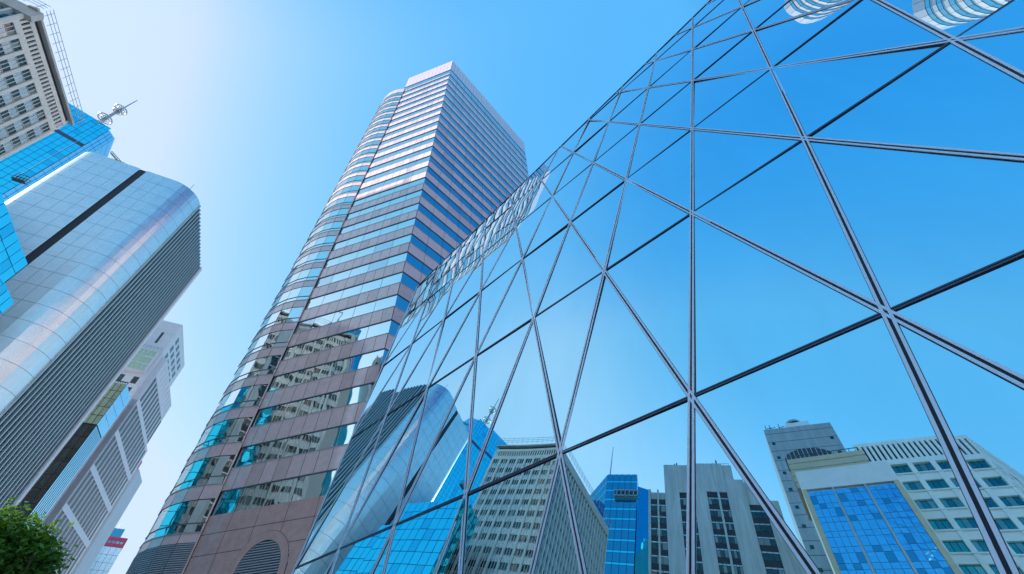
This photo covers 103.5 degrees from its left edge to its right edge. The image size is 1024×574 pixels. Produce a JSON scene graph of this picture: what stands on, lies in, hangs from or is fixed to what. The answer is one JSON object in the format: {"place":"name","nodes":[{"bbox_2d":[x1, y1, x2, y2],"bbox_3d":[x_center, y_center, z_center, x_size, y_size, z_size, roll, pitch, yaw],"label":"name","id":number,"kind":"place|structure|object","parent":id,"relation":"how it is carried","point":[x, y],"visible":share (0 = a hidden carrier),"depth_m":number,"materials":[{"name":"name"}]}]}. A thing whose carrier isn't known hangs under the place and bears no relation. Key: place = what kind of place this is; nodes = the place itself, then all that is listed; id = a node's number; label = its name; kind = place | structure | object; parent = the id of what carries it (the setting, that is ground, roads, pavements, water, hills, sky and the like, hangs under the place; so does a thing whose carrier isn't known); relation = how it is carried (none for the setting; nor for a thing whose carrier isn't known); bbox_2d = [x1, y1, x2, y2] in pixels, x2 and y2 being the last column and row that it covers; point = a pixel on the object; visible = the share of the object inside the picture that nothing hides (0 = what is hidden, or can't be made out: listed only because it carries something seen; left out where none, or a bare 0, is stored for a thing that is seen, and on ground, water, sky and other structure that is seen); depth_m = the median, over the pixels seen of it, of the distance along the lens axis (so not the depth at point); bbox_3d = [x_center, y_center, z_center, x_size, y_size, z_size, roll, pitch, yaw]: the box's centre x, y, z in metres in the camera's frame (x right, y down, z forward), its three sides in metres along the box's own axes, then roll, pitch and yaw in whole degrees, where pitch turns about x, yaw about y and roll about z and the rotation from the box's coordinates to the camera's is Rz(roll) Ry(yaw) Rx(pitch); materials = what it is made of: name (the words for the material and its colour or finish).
{"place":"outdoors","nodes":[
{"label":"outdoors","id":0,"kind":"place"},
{"bbox_2d":[0,190,27,313],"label":"glass building","id":1,"kind":"structure","parent":0,"point":[13,261],"depth_m":52.18,"materials":[{"name":"blue glass"}]},
{"bbox_2d":[0,0,85,160],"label":"concrete building","id":2,"kind":"structure","parent":0,"point":[34,106],"depth_m":55.83,"materials":[{"name":"grey concrete"}]},
{"bbox_2d":[0,60,9,71],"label":"window","id":3,"kind":"structure","parent":2,"relation":"in","point":[4,61],"depth_m":52.55,"materials":[{"name":"grey glass"}]},
{"bbox_2d":[0,110,9,121],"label":"window","id":4,"kind":"structure","parent":2,"relation":"in","point":[5,111],"depth_m":54.37,"materials":[{"name":"grey glass"}]},
{"bbox_2d":[0,6,15,15],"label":"side window","id":5,"kind":"structure","parent":2,"relation":"in","point":[12,13],"depth_m":52.21,"materials":[{"name":"blue glass"}]},
{"bbox_2d":[5,22,14,34],"bbox_3d":[-64.536,-33.184,51.856,0.009,1.160,1.433,16,-49,-17],"label":"window","id":6,"kind":"structure","parent":2,"relation":"in","point":[8,24],"depth_m":51.92,"materials":[{"name":"grey glass"}]},
{"bbox_2d":[5,75,14,86],"bbox_3d":[-66.759,-27.450,53.685,0.009,1.160,1.433,16,-49,-17],"label":"window","id":7,"kind":"structure","parent":2,"relation":"in","point":[10,80],"depth_m":53.76,"materials":[{"name":"black glass"}]},
{"bbox_2d":[6,124,15,134],"bbox_3d":[-68.986,-21.718,55.514,0.016,1.160,1.433,16,-49,-17],"label":"window","id":8,"kind":"structure","parent":2,"relation":"in","point":[10,125],"depth_m":55.62,"materials":[{"name":"grey glass"}]},
{"bbox_2d":[11,136,19,147],"bbox_3d":[-69.757,-20.392,56.738,0.009,1.160,1.433,16,-49,-17],"label":"window","id":9,"kind":"structure","parent":2,"relation":"in","point":[15,138],"depth_m":56.80,"materials":[{"name":"grey glass"}]},
{"bbox_2d":[11,39,20,50],"bbox_3d":[-65.306,-31.859,53.081,0.014,1.160,1.433,16,-49,-17],"label":"window","id":10,"kind":"structure","parent":2,"relation":"in","point":[15,40],"depth_m":53.15,"materials":[{"name":"grey glass"}]},
{"bbox_2d":[11,90,20,100],"bbox_3d":[-67.533,-26.126,54.909,0.004,1.160,1.433,16,-49,-17],"label":"window","id":11,"kind":"structure","parent":2,"relation":"in","point":[14,95],"depth_m":55.01,"materials":[{"name":"grey glass"}]},
{"bbox_2d":[16,54,25,65],"bbox_3d":[-66.083,-30.535,54.304,0.011,1.160,1.433,16,-49,-17],"label":"window","id":12,"kind":"structure","parent":2,"relation":"in","point":[19,56],"depth_m":54.36,"materials":[{"name":"black glass"}]},
{"bbox_2d":[17,103,25,113],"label":"window","id":13,"kind":"structure","parent":2,"relation":"in","point":[19,105],"depth_m":56.22,"materials":[{"name":"black glass"}]},
{"bbox_2d":[22,69,30,80],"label":"window","id":14,"kind":"structure","parent":2,"relation":"in","point":[26,74],"depth_m":55.61,"materials":[{"name":"black glass"}]},
{"bbox_2d":[22,116,30,126],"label":"window","id":15,"kind":"structure","parent":2,"relation":"in","point":[25,118],"depth_m":57.45,"materials":[{"name":"grey glass"}]},
{"bbox_2d":[27,129,34,139],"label":"window","id":16,"kind":"structure","parent":2,"relation":"in","point":[32,133],"depth_m":58.66,"materials":[{"name":"grey glass"}]},
{"bbox_2d":[27,83,35,93],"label":"window","id":17,"kind":"structure","parent":2,"relation":"in","point":[29,85],"depth_m":56.84,"materials":[{"name":"grey glass"}]},
{"bbox_2d":[32,97,39,107],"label":"window","id":18,"kind":"structure","parent":2,"relation":"in","point":[33,99],"depth_m":58.08,"materials":[{"name":"black glass"}]},
{"bbox_2d":[21,19,59,122],"bbox_3d":[-67.406,-30.167,57.789,0.022,1.300,15.300,16,-49,-17],"label":"attic window","id":19,"kind":"structure","parent":2,"relation":"in","point":[21,19],"depth_m":56.66,"materials":[{"name":"black glass"}]},
{"bbox_2d":[36,110,44,119],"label":"window","id":20,"kind":"structure","parent":2,"relation":"in","point":[40,111],"depth_m":59.29,"materials":[{"name":"grey glass"}]},
{"bbox_2d":[41,123,48,131],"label":"window","id":21,"kind":"structure","parent":2,"relation":"in","point":[46,126],"depth_m":60.51,"materials":[{"name":"grey glass"}]},
{"bbox_2d":[11,141,87,183],"bbox_3d":[-70.925,-19.597,62.393,1.482,12.766,0.642,20,-50,-20],"label":"maintenance cradle","id":22,"kind":"object","parent":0,"point":[18,180],"visible":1,"depth_m":58.14,"materials":[{"name":"grey metal"}]},
{"bbox_2d":[0,100,137,201],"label":"glass tower","id":23,"kind":"structure","parent":0,"point":[95,135],"depth_m":145.04,"materials":[{"name":"blue glass"}]},
{"bbox_2d":[10,380,129,527],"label":"glass building","id":24,"kind":"structure","parent":0,"point":[46,490],"depth_m":111.36,"materials":[{"name":"black"}]},
{"bbox_2d":[30,505,45,525],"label":"side window","id":25,"kind":"structure","parent":24,"relation":"in","point":[37,505],"depth_m":102.25,"materials":[{"name":"blue glass"}]},
{"bbox_2d":[38,490,55,514],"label":"side window","id":26,"kind":"structure","parent":24,"relation":"in","point":[48,490],"depth_m":104.55,"materials":[{"name":"blue glass"}]},
{"bbox_2d":[49,476,65,500],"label":"side window","id":27,"kind":"structure","parent":24,"relation":"in","point":[59,476],"depth_m":107.00,"materials":[{"name":"blue glass"}]},
{"bbox_2d":[59,463,74,486],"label":"side window","id":28,"kind":"structure","parent":24,"relation":"in","point":[68,463],"depth_m":109.54,"materials":[{"name":"blue glass"}]},
{"bbox_2d":[69,450,83,474],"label":"side window","id":29,"kind":"structure","parent":24,"relation":"in","point":[78,450],"depth_m":112.00,"materials":[{"name":"blue glass"}]},
{"bbox_2d":[79,438,92,461],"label":"side window","id":30,"kind":"structure","parent":24,"relation":"in","point":[87,438],"depth_m":114.48,"materials":[{"name":"blue glass"}]},
{"bbox_2d":[88,426,100,449],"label":"side window","id":31,"kind":"structure","parent":24,"relation":"in","point":[96,426],"depth_m":117.03,"materials":[{"name":"blue glass"}]},
{"bbox_2d":[97,415,108,437],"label":"side window","id":32,"kind":"structure","parent":24,"relation":"in","point":[103,419],"depth_m":119.69,"materials":[{"name":"blue glass"}]},
{"bbox_2d":[105,404,116,427],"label":"side window","id":33,"kind":"structure","parent":24,"relation":"in","point":[111,410],"depth_m":122.08,"materials":[{"name":"blue glass"}]},
{"bbox_2d":[113,395,123,416],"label":"side window","id":34,"kind":"structure","parent":24,"relation":"in","point":[119,409],"depth_m":124.58,"materials":[{"name":"blue glass"}]},
{"bbox_2d":[121,385,129,406],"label":"side window","id":35,"kind":"structure","parent":24,"relation":"in","point":[126,397],"depth_m":126.99,"materials":[{"name":"blue glass"}]},
{"bbox_2d":[71,461,141,573],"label":"slab building","id":36,"kind":"structure","parent":0,"point":[99,540],"depth_m":147.88,"materials":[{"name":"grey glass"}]},
{"bbox_2d":[87,524,127,573],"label":"glass tower","id":37,"kind":"structure","parent":0,"point":[110,551],"depth_m":196.32,"materials":[{"name":"blue glass"}]},
{"bbox_2d":[38,320,184,573],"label":"stone building","id":38,"kind":"structure","parent":0,"point":[91,493],"depth_m":136.74,"materials":[{"name":"grey"}]},
{"bbox_2d":[48,378,160,573],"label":"strip window","id":39,"kind":"structure","parent":38,"relation":"in","point":[154,380],"depth_m":133.42,"materials":[{"name":"grey"}]},
{"bbox_2d":[116,374,124,380],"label":"window","id":40,"kind":"structure","parent":38,"relation":"in","point":[121,376],"depth_m":134.99,"materials":[{"name":"black glass"}]},
{"bbox_2d":[130,376,139,383],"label":"window","id":41,"kind":"structure","parent":38,"relation":"in","point":[135,379],"depth_m":136.27,"materials":[{"name":"black glass"}]},
{"bbox_2d":[154,332,163,343],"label":"window","id":42,"kind":"structure","parent":38,"relation":"in","point":[162,333],"depth_m":148.33,"materials":[{"name":"black glass"}]},
{"bbox_2d":[164,337,179,382],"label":"top window","id":43,"kind":"structure","parent":38,"relation":"in","point":[177,340],"depth_m":158.29,"materials":[{"name":"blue glass"}]},
{"bbox_2d":[126,61,528,573],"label":"granite tower","id":44,"kind":"structure","parent":0,"point":[434,175],"depth_m":46.52,"materials":[{"name":"brown"}]},
{"bbox_2d":[18,0,708,573],"label":"sky","id":45,"kind":"structure","parent":0,"point":[262,107],"materials":[{"name":"blue"}]},
{"label":"ground","id":46,"kind":"structure","parent":0,"visible":0},
{"bbox_2d":[0,496,78,573],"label":"tree","id":47,"kind":"object","parent":46,"relation":"on","point":[25,549],"visible":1,"depth_m":14.53,"materials":[{"name":"green plant"}]},
{"bbox_2d":[0,152,201,516],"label":"silver building","id":48,"kind":"structure","parent":46,"relation":"on","point":[100,282],"depth_m":88.11,"materials":[{"name":"silver-blue reflective glass"},{"name":"galvanised steel"}]},
{"bbox_2d":[0,208,199,504],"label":"side window","id":49,"kind":"structure","parent":48,"relation":"in","point":[199,208],"depth_m":87.97,"materials":[{"name":"grey glass"}]},
{"bbox_2d":[110,151,123,162],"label":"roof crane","id":50,"kind":"object","parent":48,"relation":"on","point":[115,157],"visible":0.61,"depth_m":107.55,"materials":[{"name":"white metal"}]},
{"bbox_2d":[291,0,1023,573],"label":"glass pavilion","id":51,"kind":"structure","parent":46,"relation":"on","point":[723,286],"depth_m":5.38,"materials":[{"name":"blue glass"}]}
]}

